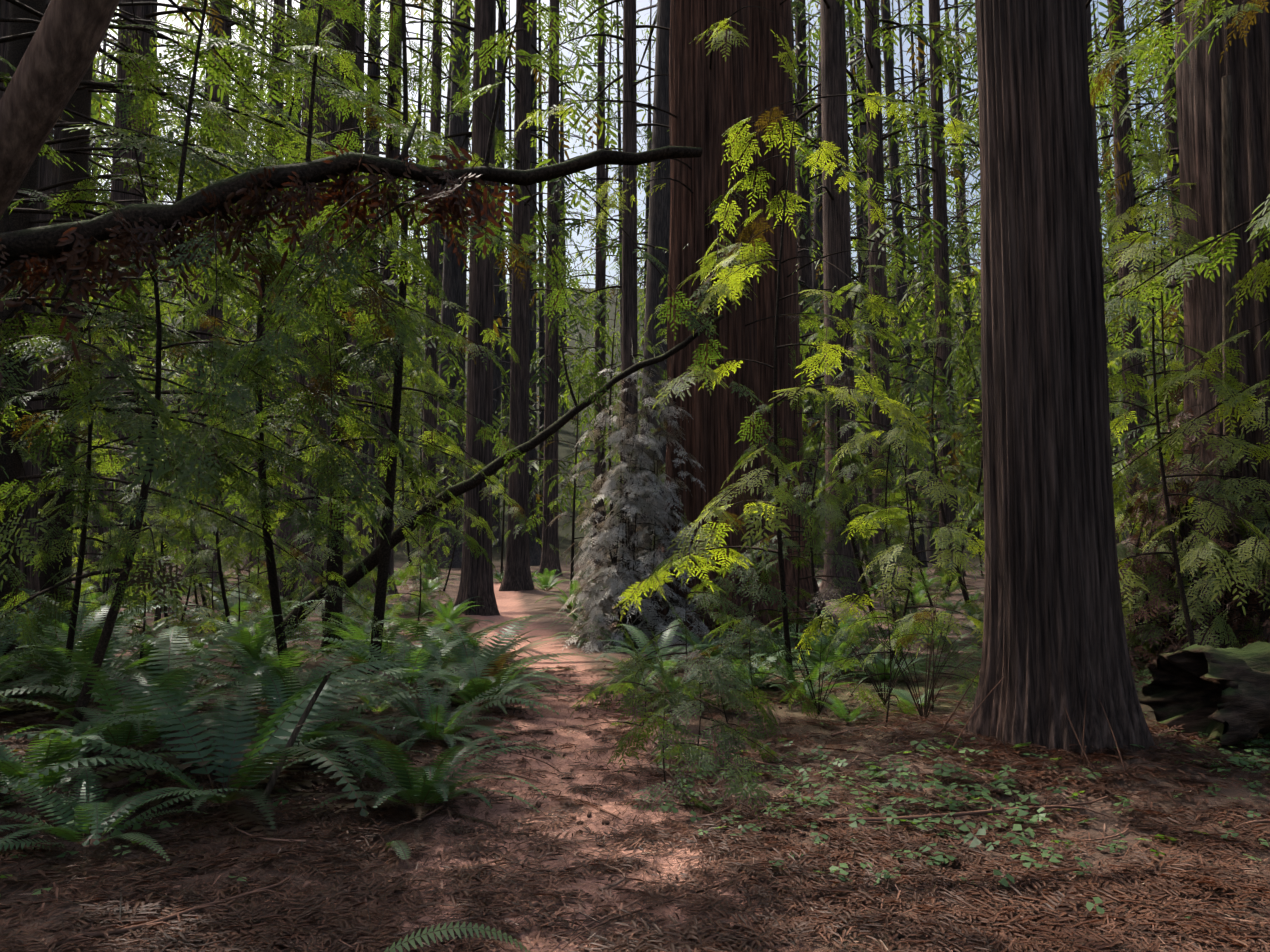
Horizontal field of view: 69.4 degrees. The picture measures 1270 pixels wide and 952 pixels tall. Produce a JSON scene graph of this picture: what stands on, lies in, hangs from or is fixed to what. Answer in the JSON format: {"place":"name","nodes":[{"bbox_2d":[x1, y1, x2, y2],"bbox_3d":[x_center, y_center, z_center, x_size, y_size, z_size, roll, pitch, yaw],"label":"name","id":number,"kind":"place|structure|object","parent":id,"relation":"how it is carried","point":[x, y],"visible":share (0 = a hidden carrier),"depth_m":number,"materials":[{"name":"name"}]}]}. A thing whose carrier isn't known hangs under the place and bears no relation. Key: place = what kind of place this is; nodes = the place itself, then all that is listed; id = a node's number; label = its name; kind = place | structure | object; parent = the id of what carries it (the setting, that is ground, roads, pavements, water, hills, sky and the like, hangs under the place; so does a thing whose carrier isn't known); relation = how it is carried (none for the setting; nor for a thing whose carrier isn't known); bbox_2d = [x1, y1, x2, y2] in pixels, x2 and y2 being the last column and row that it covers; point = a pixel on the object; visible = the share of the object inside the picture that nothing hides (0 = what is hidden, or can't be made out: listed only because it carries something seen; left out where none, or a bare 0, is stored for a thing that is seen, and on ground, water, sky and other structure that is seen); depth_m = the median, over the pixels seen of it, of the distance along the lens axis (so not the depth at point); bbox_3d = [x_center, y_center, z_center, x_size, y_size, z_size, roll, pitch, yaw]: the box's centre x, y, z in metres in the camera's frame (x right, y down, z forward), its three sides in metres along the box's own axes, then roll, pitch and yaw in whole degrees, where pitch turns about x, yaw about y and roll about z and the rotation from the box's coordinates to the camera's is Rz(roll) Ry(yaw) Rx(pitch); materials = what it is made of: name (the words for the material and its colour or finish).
{"place":"outdoors","nodes":[
{"label":"outdoors","id":0,"kind":"place"},
{"bbox_2d":[53,0,1174,288],"label":"sky","id":1,"kind":"structure","parent":0,"point":[640,4],"materials":[{"name":"white"}]},
{"bbox_2d":[0,245,1269,951],"bbox_3d":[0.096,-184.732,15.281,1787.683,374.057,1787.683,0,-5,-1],"label":"ground","id":2,"kind":"structure","parent":0,"point":[516,603],"depth_m":6.36,"materials":[{"name":"soil"}]},
{"bbox_2d":[0,0,53,649],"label":"tree","id":3,"kind":"object","parent":2,"relation":"on","point":[45,174],"visible":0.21,"depth_m":14.03,"materials":[{"name":"grey plant"}]},
{"bbox_2d":[39,114,61,485],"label":"tree","id":4,"kind":"object","parent":2,"relation":"on","point":[55,167],"visible":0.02,"depth_m":48.72,"materials":[{"name":"grey plant"}]},
{"bbox_2d":[0,649,113,711],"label":"fern","id":5,"kind":"object","parent":2,"relation":"on","point":[6,673],"visible":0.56,"depth_m":8.82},
{"bbox_2d":[0,0,119,217],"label":"leaning trunk","id":6,"kind":"object","parent":2,"relation":"on","point":[56,61],"visible":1,"depth_m":2.90,"materials":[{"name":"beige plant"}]},
{"bbox_2d":[18,588,171,662],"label":"fern","id":7,"kind":"object","parent":2,"relation":"on","point":[65,627],"visible":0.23,"depth_m":13.20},
{"bbox_2d":[22,485,176,669],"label":"sapling","id":8,"kind":"object","parent":2,"relation":"on","point":[104,509],"depth_m":12.56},
{"bbox_2d":[0,598,213,707],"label":"fern","id":9,"kind":"object","parent":2,"relation":"on","point":[50,635],"visible":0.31,"depth_m":10.53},
{"bbox_2d":[0,609,216,723],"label":"fern","id":10,"kind":"object","parent":2,"relation":"on","point":[66,672],"visible":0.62,"depth_m":8.93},
{"bbox_2d":[0,218,229,700],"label":"sapling","id":11,"kind":"object","parent":2,"relation":"on","point":[111,354],"depth_m":9.42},
{"bbox_2d":[81,0,150,596],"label":"tree","id":12,"kind":"object","parent":2,"relation":"on","point":[141,12],"visible":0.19,"depth_m":30.25,"materials":[{"name":"grey plant"}]},
{"bbox_2d":[0,766,253,874],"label":"fern","id":13,"kind":"object","parent":2,"relation":"on","point":[96,811],"visible":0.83,"depth_m":5.08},
{"bbox_2d":[21,297,237,625],"bbox_3d":[-8.295,0.002,14.648,3.094,6.381,3.397,-7,-9,57],"label":"sapling","id":14,"kind":"object","parent":2,"relation":"on","point":[99,480],"depth_m":14.75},
{"bbox_2d":[40,522,226,688],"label":"sapling","id":15,"kind":"object","parent":2,"relation":"on","point":[102,600],"depth_m":10.69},
{"bbox_2d":[0,645,288,769],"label":"fern","id":16,"kind":"object","parent":2,"relation":"on","point":[116,735],"visible":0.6,"depth_m":6.96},
{"bbox_2d":[0,693,303,806],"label":"fern","id":17,"kind":"object","parent":2,"relation":"on","point":[12,767],"visible":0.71,"depth_m":5.85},
{"bbox_2d":[72,397,243,628],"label":"sapling","id":18,"kind":"object","parent":2,"relation":"on","point":[85,585],"depth_m":18.51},
{"bbox_2d":[0,614,335,747],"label":"fern","id":19,"kind":"object","parent":2,"relation":"on","point":[185,689],"visible":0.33,"depth_m":8.40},
{"bbox_2d":[108,629,238,691],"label":"fern","id":20,"kind":"object","parent":2,"relation":"on","point":[147,650],"visible":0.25,"depth_m":10.50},
{"bbox_2d":[0,54,350,739],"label":"sapling","id":21,"kind":"object","parent":2,"relation":"on","point":[103,412],"depth_m":7.74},
{"bbox_2d":[77,230,278,627],"bbox_3d":[-10.483,-1.213,20.589,4.043,9.164,4.092,-4,-6,40],"label":"sapling","id":22,"kind":"object","parent":2,"relation":"on","point":[191,328],"depth_m":20.13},
{"bbox_2d":[132,467,238,637],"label":"sapling","id":23,"kind":"object","parent":2,"relation":"on","point":[212,564],"depth_m":17.73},
{"bbox_2d":[126,479,252,644],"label":"sapling","id":24,"kind":"object","parent":2,"relation":"on","point":[199,566],"depth_m":15.39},
{"bbox_2d":[178,1,231,583],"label":"tree","id":25,"kind":"object","parent":2,"relation":"on","point":[227,31],"visible":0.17,"depth_m":38.18,"materials":[{"name":"grey plant"}]},
{"bbox_2d":[125,379,289,658],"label":"sapling","id":26,"kind":"object","parent":2,"relation":"on","point":[214,528],"depth_m":14.75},
{"bbox_2d":[0,661,425,846],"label":"fern","id":27,"kind":"object","parent":2,"relation":"on","point":[259,768],"visible":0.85,"depth_m":6.10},
{"bbox_2d":[160,589,291,641],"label":"fern","id":28,"kind":"object","parent":2,"relation":"on","point":[235,605],"visible":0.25,"depth_m":16.61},
{"bbox_2d":[153,600,336,675],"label":"fern","id":29,"kind":"object","parent":2,"relation":"on","point":[247,638],"visible":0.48,"depth_m":12.40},
{"bbox_2d":[106,637,384,725],"bbox_3d":[-3.499,2.015,9.183,2.907,0.790,3.054,-2,-8,15],"label":"fern","id":30,"kind":"object","parent":2,"relation":"on","point":[285,661],"visible":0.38,"depth_m":8.99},
{"bbox_2d":[192,538,301,670],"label":"sapling","id":31,"kind":"object","parent":2,"relation":"on","point":[259,591],"depth_m":13.04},
{"bbox_2d":[243,0,285,567],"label":"tree","id":32,"kind":"object","parent":2,"relation":"on","point":[275,50],"visible":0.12,"depth_m":56.05,"materials":[{"name":"grey plant"}]},
{"bbox_2d":[67,667,466,793],"bbox_3d":[-2.527,1.950,7.285,2.948,0.690,3.035,3,-4,14],"label":"fern","id":33,"kind":"object","parent":2,"relation":"on","point":[318,731],"visible":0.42,"depth_m":7.16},
{"bbox_2d":[184,379,373,631],"bbox_3d":[-7.374,0.695,19.207,3.015,5.663,2.746,-2,-5,20],"label":"sapling","id":34,"kind":"object","parent":2,"relation":"on","point":[277,515],"depth_m":19.09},
{"bbox_2d":[257,671,331,807],"bbox_3d":[-2.183,1.688,5.888,0.434,0.856,0.058,1,-5,-14],"label":"dead stick","id":35,"kind":"object","parent":2,"relation":"on","point":[276,772],"visible":0.77,"depth_m":5.88,"materials":[{"name":"brown wood"}]},
{"bbox_2d":[95,0,500,676],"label":"sapling","id":36,"kind":"object","parent":2,"relation":"on","point":[372,505],"depth_m":11.17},
{"bbox_2d":[186,645,412,745],"bbox_3d":[-3.019,2.004,8.178,2.027,0.874,1.965,1,-5,-13],"label":"fern","id":37,"kind":"object","parent":2,"relation":"on","point":[280,673],"visible":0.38,"depth_m":8.30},
{"bbox_2d":[244,0,375,600],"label":"tree","id":38,"kind":"object","parent":2,"relation":"on","point":[333,124],"visible":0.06,"depth_m":27.37,"materials":[{"name":"grey plant"}]},
{"bbox_2d":[292,492,376,648],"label":"sapling","id":39,"kind":"object","parent":2,"relation":"on","point":[349,565],"depth_m":14.40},
{"bbox_2d":[290,632,442,672],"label":"fern","id":40,"kind":"object","parent":2,"relation":"on","point":[358,660],"visible":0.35,"depth_m":11.68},
{"bbox_2d":[305,731,430,791],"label":"fern","id":41,"kind":"object","parent":2,"relation":"on","point":[365,760],"visible":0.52,"depth_m":6.53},
{"bbox_2d":[158,0,586,674],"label":"sapling","id":42,"kind":"object","parent":2,"relation":"on","point":[375,350],"depth_m":11.47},
{"bbox_2d":[289,612,457,666],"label":"fern","id":43,"kind":"object","parent":2,"relation":"on","point":[392,633],"visible":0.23,"depth_m":12.55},
{"bbox_2d":[372,0,401,593],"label":"tree","id":44,"kind":"object","parent":2,"relation":"on","point":[392,154],"visible":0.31,"depth_m":30.39,"materials":[{"name":"grey plant"}]},
{"bbox_2d":[348,526,452,638],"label":"sapling","id":45,"kind":"object","parent":2,"relation":"on","point":[410,572],"depth_m":16.63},
{"bbox_2d":[239,720,564,827],"bbox_3d":[-1.490,1.907,5.969,1.999,0.566,1.962,4,-14,4],"label":"fern","id":46,"kind":"object","parent":2,"relation":"on","point":[431,785],"visible":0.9,"depth_m":5.70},
{"bbox_2d":[286,623,517,705],"bbox_3d":[-2.461,2.094,10.057,2.250,0.798,2.541,-5,-7,44],"label":"fern","id":47,"kind":"object","parent":2,"relation":"on","point":[421,650],"visible":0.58,"depth_m":10.21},
{"bbox_2d":[364,355,457,577],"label":"sapling","id":48,"kind":"object","parent":2,"relation":"on","point":[440,468],"depth_m":47.13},
{"bbox_2d":[0,0,822,663],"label":"branches","id":49,"kind":"object","parent":2,"relation":"on","point":[294,320],"depth_m":6.56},
{"bbox_2d":[0,143,518,386],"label":"moss","id":50,"kind":"object","parent":49,"relation":"hanging from","point":[251,198],"visible":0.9,"depth_m":6.46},
{"bbox_2d":[413,0,441,570],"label":"tree","id":51,"kind":"object","parent":2,"relation":"on","point":[429,417],"visible":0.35,"depth_m":52.69,"materials":[{"name":"grey plant"}]},
{"bbox_2d":[327,668,558,755],"bbox_3d":[-1.762,2.014,8.001,2.171,0.626,2.132,8,-1,30],"label":"fern","id":52,"kind":"object","parent":2,"relation":"on","point":[435,712],"visible":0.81,"depth_m":7.79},
{"bbox_2d":[330,611,570,677],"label":"fern","id":53,"kind":"object","parent":2,"relation":"on","point":[482,633],"visible":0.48,"depth_m":12.22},
{"bbox_2d":[384,840,529,951],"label":"loose fern fronds","id":54,"kind":"object","parent":2,"relation":"on","point":[436,931],"visible":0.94,"depth_m":3.59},
{"bbox_2d":[334,614,605,698],"bbox_3d":[-1.625,2.194,10.460,3.511,0.839,2.692,4,4,-23],"label":"fern","id":55,"kind":"object","parent":2,"relation":"on","point":[488,656],"visible":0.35,"depth_m":10.85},
{"bbox_2d":[453,0,499,615],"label":"tree","id":56,"kind":"object","parent":2,"relation":"on","point":[476,582],"visible":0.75,"depth_m":21.73,"materials":[{"name":"grey plant"}]},
{"bbox_2d":[381,649,592,726],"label":"fern","id":57,"kind":"object","parent":2,"relation":"on","point":[474,686],"visible":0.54,"depth_m":9.30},
{"bbox_2d":[403,625,577,679],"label":"fern","id":58,"kind":"object","parent":2,"relation":"on","point":[472,642],"visible":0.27,"depth_m":11.78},
{"bbox_2d":[267,314,723,645],"bbox_3d":[-2.446,0.225,14.909,7.805,5.710,0.283,0,-5,4],"label":"leaning pole","id":59,"kind":"object","parent":2,"relation":"on","point":[353,575],"visible":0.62,"depth_m":14.90,"materials":[{"name":"brown plant"}]},
{"bbox_2d":[499,0,534,590],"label":"tree","id":60,"kind":"object","parent":2,"relation":"on","point":[517,576],"visible":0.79,"depth_m":34.25,"materials":[{"name":"grey plant"}]},
{"bbox_2d":[537,0,562,575],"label":"tree","id":61,"kind":"object","parent":2,"relation":"on","point":[550,560],"visible":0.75,"depth_m":46.41,"materials":[{"name":"grey plant"}]},
{"bbox_2d":[492,340,652,594],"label":"sapling","id":62,"kind":"object","parent":2,"relation":"on","point":[573,534],"depth_m":30.80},
{"bbox_2d":[50,714,1112,947],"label":"fallen branches","id":63,"kind":"object","parent":2,"relation":"on","point":[96,934],"visible":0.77,"depth_m":5.42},
{"bbox_2d":[589,0,608,565],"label":"tree","id":64,"kind":"object","parent":2,"relation":"on","point":[600,273],"visible":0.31,"depth_m":61.09,"materials":[{"name":"grey plant"}]},
{"bbox_2d":[548,257,666,581],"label":"sapling","id":65,"kind":"object","parent":2,"relation":"on","point":[600,350],"depth_m":36.22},
{"bbox_2d":[39,0,1183,524],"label":"canopy","id":66,"kind":"object","parent":2,"relation":"on","point":[919,30],"depth_m":41.33,"materials":[{"name":"plant"}]},
{"bbox_2d":[46,0,1183,574],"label":"trunks","id":67,"kind":"object","parent":2,"relation":"on","point":[454,272],"depth_m":65.20,"materials":[{"name":"wood"}]},
{"bbox_2d":[620,0,640,589],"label":"tree","id":68,"kind":"object","parent":2,"relation":"on","point":[629,289],"visible":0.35,"depth_m":32.67,"materials":[{"name":"brown plant"}]},
{"bbox_2d":[545,338,719,653],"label":"albino sprouts","id":69,"kind":"object","parent":2,"relation":"on","point":[647,502],"depth_m":15.12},
{"bbox_2d":[0,0,1269,822],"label":"understory","id":70,"kind":"object","parent":2,"relation":"on","point":[375,309],"depth_m":9.87,"materials":[{"name":"plant"}]},
{"bbox_2d":[0,627,1269,917],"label":"ground cover plants","id":71,"kind":"object","parent":2,"relation":"on","point":[822,797],"visible":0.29,"depth_m":5.79,"materials":[{"name":"green plant"}]},
{"bbox_2d":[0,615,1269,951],"bbox_3d":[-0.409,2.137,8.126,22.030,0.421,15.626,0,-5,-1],"label":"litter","id":72,"kind":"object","parent":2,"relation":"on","point":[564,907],"depth_m":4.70,"materials":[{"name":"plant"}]},
{"bbox_2d":[2,673,1269,951],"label":"litter chips","id":73,"kind":"object","parent":2,"relation":"on","point":[476,855],"visible":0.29,"depth_m":5.28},
{"bbox_2d":[570,619,719,679],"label":"fern","id":74,"kind":"object","parent":2,"relation":"on","point":[648,651],"visible":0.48,"depth_m":12.07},
{"bbox_2d":[609,663,729,714],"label":"fern","id":75,"kind":"object","parent":2,"relation":"on","point":[673,685],"visible":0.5,"depth_m":9.36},
{"bbox_2d":[637,628,770,665],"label":"fern","id":76,"kind":"object","parent":2,"relation":"on","point":[696,642],"visible":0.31,"depth_m":13.64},
{"bbox_2d":[632,0,815,636],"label":"tree","id":77,"kind":"object","parent":2,"relation":"on","point":[708,107],"visible":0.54,"depth_m":16.78,"materials":[{"name":"red plant"}]},
{"bbox_2d":[686,649,817,698],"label":"fern","id":78,"kind":"object","parent":2,"relation":"on","point":[738,661],"visible":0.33,"depth_m":10.43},
{"bbox_2d":[719,617,835,668],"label":"fern","id":79,"kind":"object","parent":2,"relation":"on","point":[773,638],"visible":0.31,"depth_m":13.23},
{"bbox_2d":[718,418,844,646],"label":"sapling","id":80,"kind":"object","parent":2,"relation":"on","point":[797,528],"depth_m":14.89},
{"bbox_2d":[748,0,829,616],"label":"tree","id":81,"kind":"object","parent":2,"relation":"on","point":[771,84],"visible":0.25,"depth_m":19.52,"materials":[{"name":"red plant"}]},
{"bbox_2d":[719,371,894,660],"bbox_3d":[2.195,0.965,12.417,1.998,4.919,3.075,6,-7,-49],"label":"sapling","id":82,"kind":"object","parent":2,"relation":"on","point":[853,460],"depth_m":12.45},
{"bbox_2d":[748,649,869,701],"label":"fern","id":83,"kind":"object","parent":2,"relation":"on","point":[793,680],"visible":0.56,"depth_m":9.65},
{"bbox_2d":[796,0,823,567],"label":"tree","id":84,"kind":"object","parent":2,"relation":"on","point":[804,273],"visible":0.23,"depth_m":56.37,"materials":[{"name":"brown plant"}]},
{"bbox_2d":[772,628,888,677],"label":"fern","id":85,"kind":"object","parent":2,"relation":"on","point":[819,647],"visible":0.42,"depth_m":11.84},
{"bbox_2d":[819,0,866,601],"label":"tree","id":86,"kind":"object","parent":2,"relation":"on","point":[836,210],"visible":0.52,"depth_m":28.45,"materials":[{"name":"grey plant"}]},
{"bbox_2d":[774,592,981,718],"bbox_3d":[2.466,1.715,8.957,1.906,1.198,1.770,-3,-6,35],"label":"twiggy shrub","id":87,"kind":"object","parent":2,"relation":"on","point":[919,709],"visible":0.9,"depth_m":8.56,"materials":[{"name":"green plant"}]},
{"bbox_2d":[865,0,900,587],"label":"tree","id":88,"kind":"object","parent":2,"relation":"on","point":[875,162],"visible":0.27,"depth_m":35.80,"materials":[{"name":"brown plant"}]},
{"bbox_2d":[801,248,964,597],"bbox_3d":[8.083,-1.955,32.917,5.574,12.620,4.913,3,-6,-31],"label":"sapling","id":89,"kind":"object","parent":2,"relation":"on","point":[819,465],"depth_m":32.96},
{"bbox_2d":[818,644,955,683],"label":"fern","id":90,"kind":"object","parent":2,"relation":"on","point":[880,667],"visible":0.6,"depth_m":11.21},
{"bbox_2d":[800,228,984,620],"bbox_3d":[5.264,-1.224,21.146,4.192,9.266,5.282,1,-5,-7],"label":"sapling","id":91,"kind":"object","parent":2,"relation":"on","point":[865,506],"depth_m":20.67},
{"bbox_2d":[809,380,981,662],"bbox_3d":[4.051,0.783,13.770,3.130,4.581,2.444,-1,-5,7],"label":"sapling","id":92,"kind":"object","parent":2,"relation":"on","point":[899,616],"depth_m":13.76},
{"bbox_2d":[855,475,938,631],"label":"sapling","id":93,"kind":"object","parent":2,"relation":"on","point":[895,540],"depth_m":18.65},
{"bbox_2d":[842,279,983,612],"bbox_3d":[7.856,-0.797,24.039,3.967,8.991,4.015,1,-5,-12],"label":"sapling","id":94,"kind":"object","parent":2,"relation":"on","point":[948,433],"depth_m":24.21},
{"bbox_2d":[929,0,966,575],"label":"tree","id":95,"kind":"object","parent":2,"relation":"on","point":[939,203],"visible":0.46,"depth_m":46.12,"materials":[{"name":"brown plant"}]},
{"bbox_2d":[918,296,983,595],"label":"sapling","id":96,"kind":"object","parent":2,"relation":"on","point":[956,384],"depth_m":32.01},
{"bbox_2d":[930,489,984,619],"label":"sapling","id":97,"kind":"object","parent":2,"relation":"on","point":[946,566],"depth_m":22.65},
{"bbox_2d":[940,667,1126,774],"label":"leaning twigs","id":98,"kind":"object","parent":2,"relation":"on","point":[1082,752],"visible":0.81,"depth_m":6.57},
{"bbox_2d":[964,0,1155,754],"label":"tree","id":99,"kind":"object","parent":2,"relation":"on","point":[1054,644],"visible":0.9,"depth_m":7.08,"materials":[{"name":"brown plant"}]},
{"bbox_2d":[1085,0,1126,585],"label":"tree","id":100,"kind":"object","parent":2,"relation":"on","point":[1089,38],"visible":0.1,"depth_m":25.68,"materials":[{"name":"brown plant"}]},
{"bbox_2d":[1108,0,1161,577],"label":"tree","id":101,"kind":"object","parent":2,"relation":"on","point":[1122,163],"visible":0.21,"depth_m":41.15,"materials":[{"name":"brown plant"}]},
{"bbox_2d":[1106,341,1176,544],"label":"sapling","id":102,"kind":"object","parent":2,"relation":"on","point":[1109,349],"depth_m":23.17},
{"bbox_2d":[1160,0,1183,437],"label":"tree","id":103,"kind":"object","parent":2,"relation":"on","point":[1169,85],"visible":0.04,"depth_m":57.13,"materials":[{"name":"brown plant"}]},
{"bbox_2d":[1114,343,1269,670],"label":"sprout skirt","id":104,"kind":"object","parent":2,"relation":"on","point":[1206,600],"depth_m":11.44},
{"bbox_2d":[1115,373,1269,682],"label":"foliage","id":105,"kind":"object","parent":2,"relation":"on","point":[1165,569],"visible":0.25,"depth_m":11.63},
{"bbox_2d":[1139,641,1269,744],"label":"rotten log","id":106,"kind":"object","parent":2,"relation":"on","point":[1222,695],"visible":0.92,"depth_m":7.42,"materials":[{"name":"wood"}]},
{"bbox_2d":[1144,0,1269,652],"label":"tree","id":107,"kind":"object","parent":2,"relation":"on","point":[1198,89],"visible":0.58,"depth_m":11.88,"materials":[{"name":"brown plant"}]},
{"bbox_2d":[1221,75,1238,456],"bbox_3d":[7.795,-1.071,12.092,0.218,7.562,2.499,-2,-5,27],"label":"broken snag","id":108,"kind":"object","parent":2,"relation":"on","point":[1228,276],"visible":0.58,"depth_m":11.29,"materials":[{"name":"brown wood"}]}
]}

